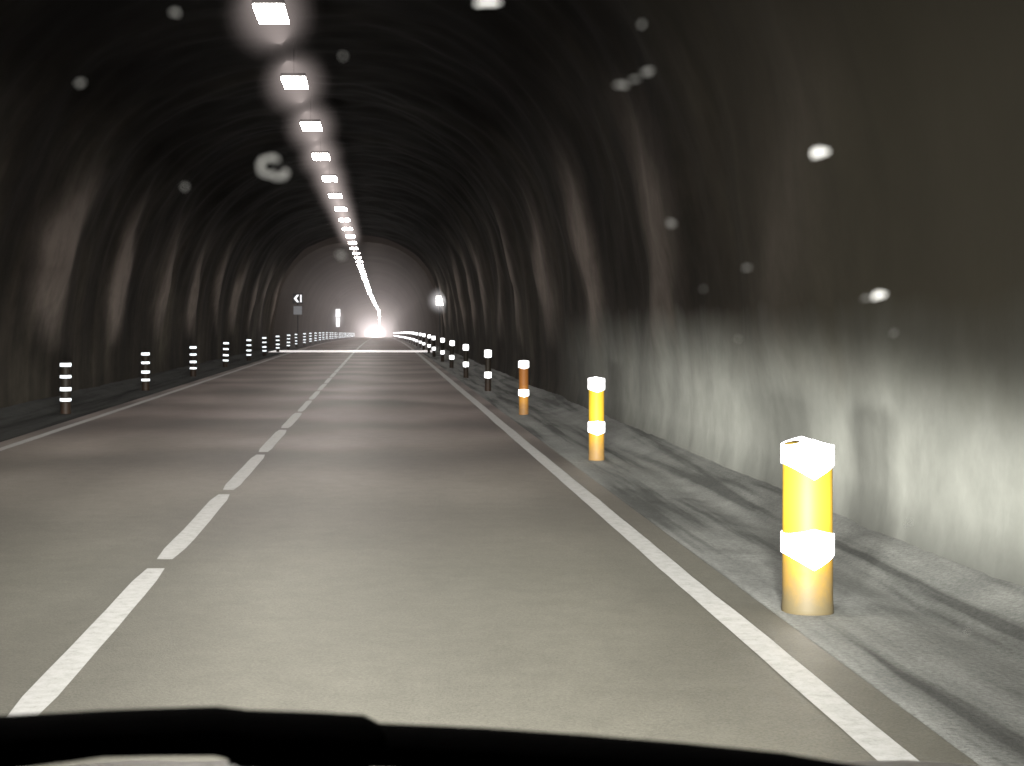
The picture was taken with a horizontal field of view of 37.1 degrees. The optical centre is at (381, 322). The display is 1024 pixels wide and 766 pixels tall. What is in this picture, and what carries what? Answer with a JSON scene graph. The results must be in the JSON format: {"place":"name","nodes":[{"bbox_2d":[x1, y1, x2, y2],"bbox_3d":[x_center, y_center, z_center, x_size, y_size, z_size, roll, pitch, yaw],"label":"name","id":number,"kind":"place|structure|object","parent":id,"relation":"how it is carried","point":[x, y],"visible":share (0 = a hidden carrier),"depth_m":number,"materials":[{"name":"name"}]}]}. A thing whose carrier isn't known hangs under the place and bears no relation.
{"place":"outdoors","nodes":[
{"label":"outdoors","id":0,"kind":"place"},
{"bbox_2d":[0,337,979,765],"bbox_3d":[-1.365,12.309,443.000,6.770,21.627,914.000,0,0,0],"label":"road","id":1,"kind":"structure","parent":0,"point":[400,537],"depth_m":8.76,"materials":[{"name":"grey asphalt"}]},
{"bbox_2d":[0,338,350,450],"bbox_3d":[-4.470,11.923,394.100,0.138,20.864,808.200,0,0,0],"label":"edge line","id":2,"kind":"object","parent":1,"relation":"on","point":[53,431],"visible":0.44,"depth_m":24.54,"materials":[{"name":"paint"}]},
{"bbox_2d":[8,339,369,714],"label":"line","id":3,"kind":"object","parent":1,"relation":"on","point":[43,692],"visible":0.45,"depth_m":7.88,"materials":[{"name":"paint"}]},
{"bbox_2d":[270,350,431,351],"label":"road joint","id":4,"kind":"object","parent":1,"relation":"on","point":[352,351],"visible":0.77,"depth_m":77.84,"materials":[{"name":"concrete"}]},
{"bbox_2d":[370,330,379,336],"bbox_3d":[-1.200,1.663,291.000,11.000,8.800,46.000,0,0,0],"label":"oncoming car","id":5,"kind":"object","parent":1,"relation":"on","point":[375,332],"visible":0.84,"depth_m":298.32,"materials":[{"name":"paint"}]},
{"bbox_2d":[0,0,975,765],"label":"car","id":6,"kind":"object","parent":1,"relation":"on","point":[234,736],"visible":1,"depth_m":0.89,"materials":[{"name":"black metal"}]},
{"bbox_2d":[390,337,918,760],"bbox_3d":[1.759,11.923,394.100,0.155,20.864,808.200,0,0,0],"label":"edge line","id":7,"kind":"object","parent":1,"relation":"on","point":[872,739],"visible":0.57,"depth_m":7.29,"materials":[{"name":"paint"}]},
{"bbox_2d":[0,337,1023,765],"bbox_3d":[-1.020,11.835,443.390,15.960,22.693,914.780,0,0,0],"label":"ground","id":8,"kind":"structure","parent":0,"point":[900,621],"depth_m":9.13,"materials":[{"name":"grey concrete"}]},
{"bbox_2d":[60,361,70,413],"bbox_3d":[-5.200,1.100,25.000,0.186,0.920,0.186,0,0,0],"label":"marker post","id":9,"kind":"object","parent":8,"relation":"on","point":[65,387],"visible":0.99,"depth_m":24.93,"materials":[{"name":"plastic"}]},
{"bbox_2d":[141,351,149,390],"bbox_3d":[-5.218,1.100,33.600,0.186,0.920,0.186,0,0,0],"label":"marker post","id":10,"kind":"object","parent":8,"relation":"on","point":[145,371],"visible":0.94,"depth_m":33.52,"materials":[{"name":"plastic"}]},
{"bbox_2d":[190,345,196,376],"bbox_3d":[-5.230,1.100,42.200,0.186,0.920,0.186,0,0,0],"label":"marker post","id":11,"kind":"object","parent":8,"relation":"on","point":[193,362],"visible":0.99,"depth_m":42.12,"materials":[{"name":"plastic"}]},
{"bbox_2d":[223,341,228,366],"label":"marker post","id":12,"kind":"object","parent":8,"relation":"on","point":[225,353],"visible":0.97,"depth_m":50.73,"materials":[{"name":"plastic"}]},
{"bbox_2d":[246,339,250,360],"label":"marker post","id":13,"kind":"object","parent":8,"relation":"on","point":[248,350],"visible":0.96,"depth_m":59.32,"materials":[{"name":"plastic"}]},
{"bbox_2d":[262,337,266,355],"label":"marker post","id":14,"kind":"object","parent":8,"relation":"on","point":[264,350],"visible":0.94,"depth_m":67.92,"materials":[{"name":"plastic"}]},
{"bbox_2d":[276,335,279,352],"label":"marker post","id":15,"kind":"object","parent":8,"relation":"on","point":[277,344],"visible":0.96,"depth_m":76.53,"materials":[{"name":"plastic"}]},
{"bbox_2d":[287,334,289,349],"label":"marker post","id":16,"kind":"object","parent":8,"relation":"on","point":[288,341],"visible":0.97,"depth_m":85.13,"materials":[{"name":"plastic"}]},
{"bbox_2d":[293,293,302,347],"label":"arrow sign","id":17,"kind":"object","parent":8,"relation":"on","point":[297,300],"visible":0.94,"depth_m":89.98,"materials":[{"name":"metal"}]},
{"bbox_2d":[303,333,305,345],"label":"marker post","id":18,"kind":"object","parent":8,"relation":"on","point":[304,339],"visible":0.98,"depth_m":102.34,"materials":[{"name":"plastic"}]},
{"bbox_2d":[309,333,311,343],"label":"marker post","id":19,"kind":"object","parent":8,"relation":"on","point":[310,338],"visible":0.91,"depth_m":110.95,"materials":[{"name":"plastic"}]},
{"bbox_2d":[336,309,339,326],"bbox_3d":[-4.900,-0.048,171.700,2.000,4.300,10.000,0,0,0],"label":"warning board","id":20,"kind":"object","parent":8,"relation":"on","point":[337,319],"visible":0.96,"depth_m":171.97,"materials":[{"name":"metal"}]},
{"bbox_2d":[269,235,442,348],"bbox_3d":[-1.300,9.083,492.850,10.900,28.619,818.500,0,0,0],"label":"lined tunnel","id":21,"kind":"structure","parent":8,"relation":"on","point":[325,279],"depth_m":115.83,"materials":[{"name":"concrete"}]},
{"bbox_2d":[419,333,421,347],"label":"marker post","id":22,"kind":"object","parent":8,"relation":"on","point":[420,335],"visible":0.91,"depth_m":91.15,"materials":[{"name":"plastic"}]},
{"bbox_2d":[422,334,424,349],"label":"marker post","id":23,"kind":"object","parent":8,"relation":"on","point":[423,343],"visible":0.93,"depth_m":82.84,"materials":[{"name":"plastic"}]},
{"bbox_2d":[428,335,430,352],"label":"marker post","id":24,"kind":"object","parent":8,"relation":"on","point":[429,340],"visible":0.93,"depth_m":74.53,"materials":[{"name":"plastic"}]},
{"bbox_2d":[432,336,435,356],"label":"marker post","id":25,"kind":"object","parent":8,"relation":"on","point":[433,347],"visible":0.93,"depth_m":66.25,"materials":[{"name":"plastic"}]},
{"bbox_2d":[436,293,442,351],"bbox_3d":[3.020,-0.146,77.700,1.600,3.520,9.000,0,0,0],"label":"lit emergency sign","id":26,"kind":"object","parent":8,"relation":"on","point":[439,302],"visible":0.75,"depth_m":78.00,"materials":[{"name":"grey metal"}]},
{"bbox_2d":[441,338,444,361],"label":"marker post","id":27,"kind":"object","parent":8,"relation":"on","point":[442,349],"visible":0.95,"depth_m":57.95,"materials":[{"name":"plastic"}]},
{"bbox_2d":[449,341,454,367],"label":"marker post","id":28,"kind":"object","parent":8,"relation":"on","point":[451,358],"visible":0.95,"depth_m":49.64,"materials":[{"name":"plastic"}]},
{"bbox_2d":[463,344,468,377],"bbox_3d":[2.313,1.080,41.409,0.152,0.960,0.152,0,-1,12],"label":"marker post","id":29,"kind":"object","parent":8,"relation":"on","point":[465,360],"visible":0.89,"depth_m":41.35,"materials":[{"name":"plastic"}]},
{"bbox_2d":[484,350,490,390],"bbox_3d":[2.330,1.080,33.100,0.152,0.960,0.152,0,0,0],"label":"marker post","id":30,"kind":"object","parent":8,"relation":"on","point":[487,372],"visible":0.91,"depth_m":33.04,"materials":[{"name":"plastic"}]},
{"bbox_2d":[0,0,1023,585],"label":"rock tunnel","id":31,"kind":"object","parent":8,"relation":"on","point":[524,178],"visible":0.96,"depth_m":19.43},
{"bbox_2d":[252,0,289,23],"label":"tunnel lamp","id":32,"kind":"object","parent":31,"relation":"hanging from","point":[271,11],"visible":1,"depth_m":17.97,"materials":[{"name":"grey metal"}]},
{"bbox_2d":[280,73,308,88],"bbox_3d":[-1.328,-3.905,23.280,1.259,1.790,4.007,0,0,17],"label":"tunnel lamp","id":33,"kind":"object","parent":31,"relation":"hanging from","point":[294,80],"visible":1,"depth_m":23.12,"materials":[{"name":"grey metal"}]},
{"bbox_2d":[300,70,322,130],"bbox_3d":[-1.315,-3.905,28.500,1.259,1.790,4.007,0,0,17],"label":"tunnel lamp","id":34,"kind":"object","parent":31,"relation":"hanging from","point":[310,124],"visible":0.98,"depth_m":28.30,"materials":[{"name":"grey metal"}]},
{"bbox_2d":[311,105,329,159],"bbox_3d":[-1.342,-3.905,33.720,1.259,1.790,4.007,0,0,17],"label":"tunnel lamp","id":35,"kind":"object","parent":31,"relation":"hanging from","point":[320,155],"visible":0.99,"depth_m":33.52,"materials":[{"name":"grey metal"}]},
{"bbox_2d":[322,138,337,180],"bbox_3d":[-1.323,-3.905,38.940,1.259,1.790,4.007,0,0,17],"label":"tunnel lamp","id":36,"kind":"object","parent":31,"relation":"hanging from","point":[329,177],"visible":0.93,"depth_m":38.72,"materials":[{"name":"grey metal"}]},
{"bbox_2d":[328,160,341,197],"bbox_3d":[-1.337,-3.905,44.160,1.259,1.790,4.007,0,0,17],"label":"tunnel lamp","id":37,"kind":"object","parent":31,"relation":"hanging from","point":[335,194],"visible":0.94,"depth_m":44.08,"materials":[{"name":"grey metal"}]},
{"bbox_2d":[335,176,346,210],"bbox_3d":[-1.314,-3.905,49.380,1.259,1.790,4.007,0,0,17],"label":"tunnel lamp","id":38,"kind":"object","parent":31,"relation":"hanging from","point":[340,208],"visible":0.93,"depth_m":49.18,"materials":[{"name":"grey metal"}]},
{"bbox_2d":[339,189,349,220],"bbox_3d":[-1.319,-3.905,54.600,1.259,1.790,4.007,0,0,17],"label":"tunnel lamp","id":39,"kind":"object","parent":31,"relation":"hanging from","point":[344,218],"visible":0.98,"depth_m":54.40,"materials":[{"name":"grey metal"}]},
{"bbox_2d":[342,204,352,229],"bbox_3d":[-1.331,-3.905,59.820,1.259,1.790,4.007,0,0,17],"label":"tunnel lamp","id":40,"kind":"object","parent":31,"relation":"hanging from","point":[347,227],"visible":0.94,"depth_m":59.42,"materials":[{"name":"grey metal"}]},
{"bbox_2d":[346,234,354,237],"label":"tunnel lamp","id":41,"kind":"object","parent":31,"relation":"hanging from","point":[350,235],"visible":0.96,"depth_m":64.86,"materials":[{"name":"grey metal"}]},
{"bbox_2d":[348,220,356,243],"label":"tunnel lamp","id":42,"kind":"object","parent":31,"relation":"hanging from","point":[352,242],"visible":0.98,"depth_m":70.56,"materials":[{"name":"grey metal"}]},
{"bbox_2d":[518,360,528,414],"bbox_3d":[2.330,1.090,24.800,0.172,0.940,0.172,0,0,0],"label":"marker post","id":43,"kind":"object","parent":8,"relation":"on","point":[523,390],"visible":0.95,"depth_m":24.73,"materials":[{"name":"orange plastic"}]},
{"bbox_2d":[588,377,604,460],"bbox_3d":[2.370,1.080,16.700,0.186,0.960,0.186,0,0,0],"label":"marker post","id":44,"kind":"object","parent":8,"relation":"on","point":[596,422],"visible":0.94,"depth_m":16.62,"materials":[{"name":"yellow plastic"}]},
{"bbox_2d":[781,436,834,615],"bbox_3d":[2.220,1.080,7.900,0.272,0.960,0.272,0,0,0],"label":"marker post","id":45,"kind":"object","parent":8,"relation":"on","point":[808,541],"visible":0.91,"depth_m":7.79,"materials":[{"name":"yellow plastic"}]}
]}

